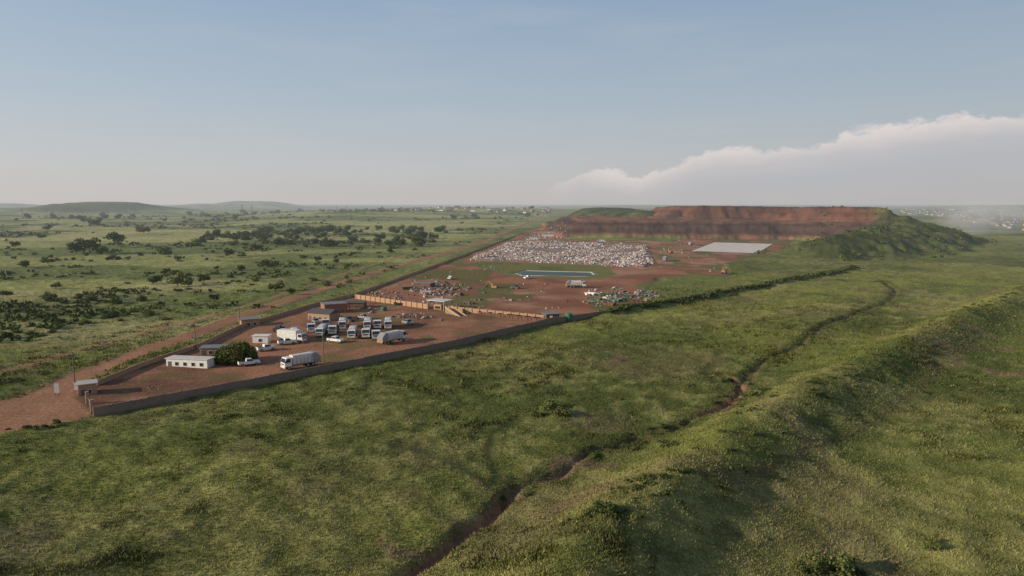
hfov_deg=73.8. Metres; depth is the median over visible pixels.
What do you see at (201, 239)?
tree
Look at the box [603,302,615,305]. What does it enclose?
skip
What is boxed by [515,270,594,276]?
bank
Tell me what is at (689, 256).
face rubble
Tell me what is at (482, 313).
skip
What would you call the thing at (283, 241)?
tree
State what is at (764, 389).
shrub
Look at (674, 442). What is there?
shrub
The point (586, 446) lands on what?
shrub
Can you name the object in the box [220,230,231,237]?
tree
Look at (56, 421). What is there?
shrub
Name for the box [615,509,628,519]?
shrub
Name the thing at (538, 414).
shrub
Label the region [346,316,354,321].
pickup truck
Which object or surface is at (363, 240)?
tree
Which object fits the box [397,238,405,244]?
tree
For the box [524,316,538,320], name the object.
skip
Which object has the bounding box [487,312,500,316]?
skip
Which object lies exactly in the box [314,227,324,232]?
tree
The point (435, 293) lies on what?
scrap heap
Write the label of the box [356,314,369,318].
pickup truck
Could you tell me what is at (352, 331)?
refuse truck
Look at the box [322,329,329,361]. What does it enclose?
lamp pole
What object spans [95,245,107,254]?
tree
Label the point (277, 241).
tree
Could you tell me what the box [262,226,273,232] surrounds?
tree
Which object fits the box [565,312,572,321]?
water tank
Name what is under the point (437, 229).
tree
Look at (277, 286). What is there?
tree
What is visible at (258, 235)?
tree
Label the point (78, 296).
tree
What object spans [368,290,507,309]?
wall scrap
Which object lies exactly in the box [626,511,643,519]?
shrub
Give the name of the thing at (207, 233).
tree
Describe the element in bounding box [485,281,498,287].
excavator
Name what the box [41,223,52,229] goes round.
tree
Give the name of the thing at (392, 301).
wall
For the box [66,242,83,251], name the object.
tree
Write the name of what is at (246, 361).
pickup truck
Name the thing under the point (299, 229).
tree
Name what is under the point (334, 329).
tipper truck
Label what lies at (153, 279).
tree
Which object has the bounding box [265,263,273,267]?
tree
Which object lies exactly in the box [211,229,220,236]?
tree
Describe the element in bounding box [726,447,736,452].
shrub
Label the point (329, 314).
office
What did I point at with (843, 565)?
shrub
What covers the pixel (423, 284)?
shed
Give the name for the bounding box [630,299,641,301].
skip
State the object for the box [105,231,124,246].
tree
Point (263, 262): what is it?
tree
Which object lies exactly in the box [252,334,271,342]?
storage cabin
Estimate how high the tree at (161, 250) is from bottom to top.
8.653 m
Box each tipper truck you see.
[306,323,314,332]
[321,319,329,325]
[327,325,338,334]
[361,327,371,337]
[371,329,379,339]
[373,319,381,328]
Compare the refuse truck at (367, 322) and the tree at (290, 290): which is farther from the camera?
the tree at (290, 290)
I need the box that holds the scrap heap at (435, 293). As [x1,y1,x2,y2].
[409,280,471,295]
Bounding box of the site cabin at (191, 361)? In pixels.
[164,355,214,367]
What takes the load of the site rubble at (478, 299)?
on the ground at (788, 229)
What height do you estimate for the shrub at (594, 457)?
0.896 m
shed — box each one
[198,344,227,354]
[345,301,366,307]
[413,281,435,287]
[529,236,537,239]
[542,233,553,236]
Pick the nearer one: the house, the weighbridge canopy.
the weighbridge canopy
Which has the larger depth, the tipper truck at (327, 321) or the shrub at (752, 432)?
the tipper truck at (327, 321)
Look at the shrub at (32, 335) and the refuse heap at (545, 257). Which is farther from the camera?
the refuse heap at (545, 257)
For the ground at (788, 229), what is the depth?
149.51 m
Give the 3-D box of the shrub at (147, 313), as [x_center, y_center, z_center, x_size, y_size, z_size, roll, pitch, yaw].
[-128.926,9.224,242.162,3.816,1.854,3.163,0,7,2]
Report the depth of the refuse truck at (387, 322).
214.43 m
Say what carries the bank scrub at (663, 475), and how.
on the ground at (788, 229)
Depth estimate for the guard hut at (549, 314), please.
231.87 m
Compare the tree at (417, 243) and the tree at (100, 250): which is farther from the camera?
the tree at (417, 243)
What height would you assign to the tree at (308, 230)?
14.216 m
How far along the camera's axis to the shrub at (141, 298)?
280.79 m
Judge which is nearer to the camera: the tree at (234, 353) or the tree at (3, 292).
the tree at (234, 353)
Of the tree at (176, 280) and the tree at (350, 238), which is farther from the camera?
the tree at (350, 238)
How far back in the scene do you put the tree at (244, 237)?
733.91 m
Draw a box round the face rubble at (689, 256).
[659,240,718,271]
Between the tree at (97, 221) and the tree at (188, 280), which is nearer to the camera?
the tree at (188, 280)
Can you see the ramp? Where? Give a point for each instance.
(455, 311)
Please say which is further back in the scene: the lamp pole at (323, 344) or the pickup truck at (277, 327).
the pickup truck at (277, 327)
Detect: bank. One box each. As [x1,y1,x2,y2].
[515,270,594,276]
[526,225,569,239]
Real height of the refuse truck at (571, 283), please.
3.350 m
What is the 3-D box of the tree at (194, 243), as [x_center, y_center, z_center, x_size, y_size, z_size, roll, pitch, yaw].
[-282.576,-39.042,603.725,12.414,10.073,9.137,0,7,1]
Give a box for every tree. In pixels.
[0,290,13,294]
[9,241,20,246]
[16,260,29,267]
[36,232,46,238]
[39,256,53,262]
[39,295,54,301]
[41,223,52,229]
[44,292,57,297]
[50,282,61,286]
[58,298,67,303]
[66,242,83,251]
[73,293,85,298]
[74,237,101,253]
[88,219,101,226]
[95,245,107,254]
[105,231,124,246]
[107,296,122,303]
[135,224,150,231]
[147,275,162,283]
[156,247,172,254]
[166,271,186,286]
[180,275,194,286]
[185,238,199,246]
[196,273,209,281]
[197,237,207,242]
[204,230,213,237]
[208,294,219,301]
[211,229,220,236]
[212,341,258,364]
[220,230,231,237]
[223,249,233,256]
[236,265,244,269]
[240,235,252,239]
[251,244,261,249]
[256,233,264,238]
[258,259,269,266]
[261,239,269,243]
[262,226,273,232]
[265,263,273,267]
[268,280,284,289]
[272,238,280,244]
[275,236,285,243]
[283,237,294,243]
[286,288,294,293]
[290,226,301,232]
[304,225,313,231]
[309,238,319,242]
[313,256,321,260]
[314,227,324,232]
[322,239,333,246]
[326,226,333,231]
[344,225,350,230]
[347,236,358,240]
[360,237,370,242]
[371,237,382,242]
[374,234,385,238]
[384,240,393,245]
[388,227,397,232]
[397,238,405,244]
[403,228,411,233]
[410,236,422,241]
[412,240,422,246]
[417,230,427,237]
[427,237,436,242]
[428,232,438,237]
[433,227,443,231]
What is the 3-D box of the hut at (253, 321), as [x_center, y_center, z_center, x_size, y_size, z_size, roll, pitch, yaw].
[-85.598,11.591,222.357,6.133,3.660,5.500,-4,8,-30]
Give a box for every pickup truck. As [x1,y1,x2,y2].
[237,358,260,366]
[256,343,276,351]
[272,325,284,331]
[277,337,296,344]
[311,318,319,323]
[327,336,343,342]
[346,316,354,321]
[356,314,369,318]
[402,319,413,324]
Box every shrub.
[1,332,13,338]
[24,333,43,337]
[25,330,34,334]
[47,328,57,332]
[51,324,65,328]
[52,419,60,423]
[79,319,91,323]
[106,314,118,318]
[127,308,139,312]
[135,295,147,301]
[143,312,153,315]
[522,490,531,495]
[531,410,544,417]
[539,399,560,410]
[552,406,569,415]
[582,444,591,448]
[584,502,596,514]
[589,453,599,459]
[590,499,619,516]
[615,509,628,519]
[621,443,632,448]
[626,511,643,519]
[630,446,642,449]
[630,472,653,481]
[656,438,671,447]
[670,440,679,445]
[670,475,684,481]
[675,419,684,425]
[680,466,692,473]
[717,428,732,432]
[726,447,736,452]
[746,390,763,397]
[746,430,758,434]
[757,387,772,392]
[766,451,777,455]
[791,558,823,575]
[805,380,818,383]
[807,550,855,575]
[829,558,866,575]
[918,536,940,550]
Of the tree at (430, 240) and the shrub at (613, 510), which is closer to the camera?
the shrub at (613, 510)
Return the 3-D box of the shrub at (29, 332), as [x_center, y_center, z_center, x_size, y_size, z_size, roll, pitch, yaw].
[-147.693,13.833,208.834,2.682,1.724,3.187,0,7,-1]
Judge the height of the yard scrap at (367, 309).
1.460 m
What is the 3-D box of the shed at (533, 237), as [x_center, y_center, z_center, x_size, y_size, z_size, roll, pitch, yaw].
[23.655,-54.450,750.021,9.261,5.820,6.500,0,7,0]
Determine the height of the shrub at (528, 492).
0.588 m
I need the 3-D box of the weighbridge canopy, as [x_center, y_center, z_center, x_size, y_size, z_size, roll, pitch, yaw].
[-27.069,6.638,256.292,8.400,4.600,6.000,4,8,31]
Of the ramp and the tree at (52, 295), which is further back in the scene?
the tree at (52, 295)
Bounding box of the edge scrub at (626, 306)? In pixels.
[599,264,858,313]
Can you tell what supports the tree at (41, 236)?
on the ground at (788, 229)
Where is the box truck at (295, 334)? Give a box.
[277,328,306,342]
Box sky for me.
[0,0,1023,204]
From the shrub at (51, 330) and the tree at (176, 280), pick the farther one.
the tree at (176, 280)
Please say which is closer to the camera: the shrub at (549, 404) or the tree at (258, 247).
the shrub at (549, 404)
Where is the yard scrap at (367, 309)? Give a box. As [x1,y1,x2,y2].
[360,306,443,320]
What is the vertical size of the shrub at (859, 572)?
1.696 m
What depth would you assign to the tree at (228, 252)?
512.05 m
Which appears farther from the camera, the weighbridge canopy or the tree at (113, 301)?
the tree at (113, 301)
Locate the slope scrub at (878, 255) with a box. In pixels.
[754,205,1001,260]
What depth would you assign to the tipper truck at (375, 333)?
196.78 m
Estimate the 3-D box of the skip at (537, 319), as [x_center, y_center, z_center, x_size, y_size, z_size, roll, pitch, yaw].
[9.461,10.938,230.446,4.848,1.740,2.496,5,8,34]
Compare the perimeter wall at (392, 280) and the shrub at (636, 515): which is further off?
the perimeter wall at (392, 280)
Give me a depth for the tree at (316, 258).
466.29 m
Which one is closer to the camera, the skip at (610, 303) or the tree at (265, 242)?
the skip at (610, 303)
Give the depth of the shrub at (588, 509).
77.73 m
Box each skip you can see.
[477,311,490,314]
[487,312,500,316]
[497,313,510,317]
[505,314,519,318]
[514,315,528,319]
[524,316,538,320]
[533,317,546,320]
[590,297,601,300]
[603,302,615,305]
[610,298,621,301]
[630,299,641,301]
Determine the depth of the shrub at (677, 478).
85.56 m
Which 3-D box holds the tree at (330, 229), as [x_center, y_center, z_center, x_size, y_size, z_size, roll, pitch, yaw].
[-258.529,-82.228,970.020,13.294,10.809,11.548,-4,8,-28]
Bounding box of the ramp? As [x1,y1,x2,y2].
[445,305,466,316]
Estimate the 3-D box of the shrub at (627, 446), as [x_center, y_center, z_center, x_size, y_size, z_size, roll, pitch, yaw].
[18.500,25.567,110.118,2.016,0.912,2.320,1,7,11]
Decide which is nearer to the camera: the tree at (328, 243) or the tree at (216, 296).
the tree at (216, 296)
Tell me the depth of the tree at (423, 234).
772.90 m
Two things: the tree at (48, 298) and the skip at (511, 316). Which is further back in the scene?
the tree at (48, 298)
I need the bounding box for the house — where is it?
[1007,225,1016,228]
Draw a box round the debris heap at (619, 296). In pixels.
[583,287,661,306]
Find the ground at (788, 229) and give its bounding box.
[0,201,1023,575]
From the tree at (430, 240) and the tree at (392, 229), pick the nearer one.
the tree at (430, 240)
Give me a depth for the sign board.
140.52 m
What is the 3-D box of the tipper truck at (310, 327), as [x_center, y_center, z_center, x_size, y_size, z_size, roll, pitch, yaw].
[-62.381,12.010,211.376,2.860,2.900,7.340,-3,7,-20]
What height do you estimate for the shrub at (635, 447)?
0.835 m
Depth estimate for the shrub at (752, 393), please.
133.33 m
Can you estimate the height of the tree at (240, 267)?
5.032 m
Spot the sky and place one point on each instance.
(153, 102)
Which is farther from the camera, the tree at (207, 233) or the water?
the tree at (207, 233)
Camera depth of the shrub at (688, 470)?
89.10 m
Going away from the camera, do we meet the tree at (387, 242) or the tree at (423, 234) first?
the tree at (387, 242)
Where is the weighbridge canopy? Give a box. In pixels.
[427,298,453,310]
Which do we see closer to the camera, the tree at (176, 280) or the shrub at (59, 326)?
the shrub at (59, 326)
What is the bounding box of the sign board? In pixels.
[54,383,59,394]
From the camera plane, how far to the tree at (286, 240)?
682.33 m
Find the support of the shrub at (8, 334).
on the ground at (788, 229)
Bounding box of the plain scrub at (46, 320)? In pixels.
[0,206,547,341]
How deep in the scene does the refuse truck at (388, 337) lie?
192.29 m
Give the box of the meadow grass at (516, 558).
[0,230,1023,575]
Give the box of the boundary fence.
[558,291,715,322]
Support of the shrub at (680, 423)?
on the ground at (788, 229)
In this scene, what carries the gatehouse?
on the ground at (788, 229)
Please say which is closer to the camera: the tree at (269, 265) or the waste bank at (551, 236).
the tree at (269, 265)
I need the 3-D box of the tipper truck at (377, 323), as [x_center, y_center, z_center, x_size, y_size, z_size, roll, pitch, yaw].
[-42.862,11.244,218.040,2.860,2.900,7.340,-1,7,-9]
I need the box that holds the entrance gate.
[85,391,93,412]
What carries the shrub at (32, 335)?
on the ground at (788, 229)
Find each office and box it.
[307,308,339,320]
[320,301,347,312]
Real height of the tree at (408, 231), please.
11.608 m
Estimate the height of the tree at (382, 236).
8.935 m
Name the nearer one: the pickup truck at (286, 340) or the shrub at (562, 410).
the shrub at (562, 410)
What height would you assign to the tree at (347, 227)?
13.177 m
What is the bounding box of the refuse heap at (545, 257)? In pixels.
[470,240,654,266]
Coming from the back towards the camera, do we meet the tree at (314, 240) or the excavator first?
the tree at (314, 240)
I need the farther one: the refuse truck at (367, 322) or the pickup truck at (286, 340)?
the refuse truck at (367, 322)
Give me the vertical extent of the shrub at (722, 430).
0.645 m
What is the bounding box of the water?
[518,271,592,275]
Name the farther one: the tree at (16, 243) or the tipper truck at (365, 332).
the tree at (16, 243)
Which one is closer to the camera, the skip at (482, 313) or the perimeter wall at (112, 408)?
the perimeter wall at (112, 408)
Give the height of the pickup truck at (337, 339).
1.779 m
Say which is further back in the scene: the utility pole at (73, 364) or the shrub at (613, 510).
the utility pole at (73, 364)
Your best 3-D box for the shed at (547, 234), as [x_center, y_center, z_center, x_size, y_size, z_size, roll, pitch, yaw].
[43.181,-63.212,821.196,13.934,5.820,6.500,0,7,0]
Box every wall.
[93,316,557,416]
[97,294,351,385]
[352,233,521,296]
[355,294,428,308]
[448,306,552,317]
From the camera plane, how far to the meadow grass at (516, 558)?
106.39 m
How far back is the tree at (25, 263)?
417.79 m
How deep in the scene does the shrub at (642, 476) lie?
85.76 m
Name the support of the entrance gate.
on the ground at (788, 229)
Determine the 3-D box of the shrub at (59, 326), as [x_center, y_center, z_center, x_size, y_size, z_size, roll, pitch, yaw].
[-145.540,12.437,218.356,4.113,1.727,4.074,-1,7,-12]
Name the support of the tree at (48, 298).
on the ground at (788, 229)
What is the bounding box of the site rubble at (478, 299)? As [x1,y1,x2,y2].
[397,263,567,308]
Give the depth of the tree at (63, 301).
273.01 m
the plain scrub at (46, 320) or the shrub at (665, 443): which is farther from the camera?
the plain scrub at (46, 320)
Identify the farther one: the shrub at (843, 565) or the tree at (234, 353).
the tree at (234, 353)
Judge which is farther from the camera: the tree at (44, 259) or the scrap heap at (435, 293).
the tree at (44, 259)
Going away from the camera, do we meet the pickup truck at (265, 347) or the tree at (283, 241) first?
the pickup truck at (265, 347)
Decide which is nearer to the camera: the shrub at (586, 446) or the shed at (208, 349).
the shrub at (586, 446)
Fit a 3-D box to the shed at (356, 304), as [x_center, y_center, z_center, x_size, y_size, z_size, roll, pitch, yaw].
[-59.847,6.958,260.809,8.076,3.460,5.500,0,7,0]
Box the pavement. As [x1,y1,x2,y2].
[692,242,771,252]
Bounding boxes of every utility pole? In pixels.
[66,352,78,381]
[190,324,198,348]
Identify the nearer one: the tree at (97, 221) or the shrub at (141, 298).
the shrub at (141, 298)
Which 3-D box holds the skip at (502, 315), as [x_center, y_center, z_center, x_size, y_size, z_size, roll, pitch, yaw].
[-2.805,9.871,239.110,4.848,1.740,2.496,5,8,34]
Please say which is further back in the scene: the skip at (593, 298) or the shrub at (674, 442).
the skip at (593, 298)
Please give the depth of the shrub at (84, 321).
229.50 m
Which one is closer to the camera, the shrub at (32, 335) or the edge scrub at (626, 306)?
the shrub at (32, 335)
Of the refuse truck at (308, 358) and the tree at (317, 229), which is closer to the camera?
the refuse truck at (308, 358)
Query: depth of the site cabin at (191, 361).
165.33 m
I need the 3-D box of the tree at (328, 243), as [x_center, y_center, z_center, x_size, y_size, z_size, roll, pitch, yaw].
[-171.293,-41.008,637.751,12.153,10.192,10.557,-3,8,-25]
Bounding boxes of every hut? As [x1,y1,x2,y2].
[238,316,260,326]
[541,312,559,317]
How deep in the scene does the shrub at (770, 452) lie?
100.22 m
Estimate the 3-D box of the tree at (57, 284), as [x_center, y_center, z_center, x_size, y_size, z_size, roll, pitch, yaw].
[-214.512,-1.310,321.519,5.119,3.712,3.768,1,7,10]
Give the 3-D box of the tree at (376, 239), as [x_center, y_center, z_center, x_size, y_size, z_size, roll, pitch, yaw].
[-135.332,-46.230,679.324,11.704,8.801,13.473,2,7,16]
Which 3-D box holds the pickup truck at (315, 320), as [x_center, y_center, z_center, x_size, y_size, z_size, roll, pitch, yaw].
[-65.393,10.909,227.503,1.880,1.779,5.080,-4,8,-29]
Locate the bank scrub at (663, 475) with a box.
[560,294,1000,568]
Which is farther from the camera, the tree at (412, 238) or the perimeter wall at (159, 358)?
the tree at (412, 238)
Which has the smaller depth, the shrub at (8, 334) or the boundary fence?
the shrub at (8, 334)
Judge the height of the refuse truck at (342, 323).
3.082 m
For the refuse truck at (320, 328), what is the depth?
202.91 m
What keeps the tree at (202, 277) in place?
on the ground at (788, 229)
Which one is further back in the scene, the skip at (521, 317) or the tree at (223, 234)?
the tree at (223, 234)
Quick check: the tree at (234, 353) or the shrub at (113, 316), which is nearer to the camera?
the tree at (234, 353)
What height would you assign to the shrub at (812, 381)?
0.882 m
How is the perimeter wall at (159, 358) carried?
on the ground at (788, 229)
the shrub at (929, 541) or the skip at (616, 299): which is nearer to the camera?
the shrub at (929, 541)
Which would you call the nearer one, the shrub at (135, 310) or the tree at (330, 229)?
the shrub at (135, 310)
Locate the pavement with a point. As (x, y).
(734, 247)
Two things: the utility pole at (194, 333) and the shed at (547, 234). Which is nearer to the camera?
the utility pole at (194, 333)
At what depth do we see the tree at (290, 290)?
295.15 m
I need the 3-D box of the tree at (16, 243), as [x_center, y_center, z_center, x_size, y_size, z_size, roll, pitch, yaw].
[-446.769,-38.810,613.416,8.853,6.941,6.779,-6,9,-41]
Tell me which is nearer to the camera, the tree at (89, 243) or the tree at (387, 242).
the tree at (89, 243)
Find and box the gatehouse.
[76,379,97,395]
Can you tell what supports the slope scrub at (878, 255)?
on the ground at (788, 229)
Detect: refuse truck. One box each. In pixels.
[280,351,320,369]
[314,323,327,336]
[338,317,346,329]
[346,325,357,338]
[363,317,371,327]
[377,330,407,344]
[384,317,391,328]
[566,280,585,287]
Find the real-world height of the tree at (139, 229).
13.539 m
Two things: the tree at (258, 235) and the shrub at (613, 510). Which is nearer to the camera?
the shrub at (613, 510)
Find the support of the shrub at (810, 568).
on the ground at (788, 229)
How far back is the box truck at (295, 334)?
195.08 m
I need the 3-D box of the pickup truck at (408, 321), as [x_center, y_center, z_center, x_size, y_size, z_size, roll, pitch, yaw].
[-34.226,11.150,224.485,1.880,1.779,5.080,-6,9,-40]
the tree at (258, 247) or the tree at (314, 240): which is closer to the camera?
the tree at (258, 247)
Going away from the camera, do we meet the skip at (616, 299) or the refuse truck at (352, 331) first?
the refuse truck at (352, 331)
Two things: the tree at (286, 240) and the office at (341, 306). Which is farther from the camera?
the tree at (286, 240)
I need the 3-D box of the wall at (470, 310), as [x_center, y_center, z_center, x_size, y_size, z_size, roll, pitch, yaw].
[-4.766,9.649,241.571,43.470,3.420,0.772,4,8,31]
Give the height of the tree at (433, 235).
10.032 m
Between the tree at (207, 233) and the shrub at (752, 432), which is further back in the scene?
the tree at (207, 233)
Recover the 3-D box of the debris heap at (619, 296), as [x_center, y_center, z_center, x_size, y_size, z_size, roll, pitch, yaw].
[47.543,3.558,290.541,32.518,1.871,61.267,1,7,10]

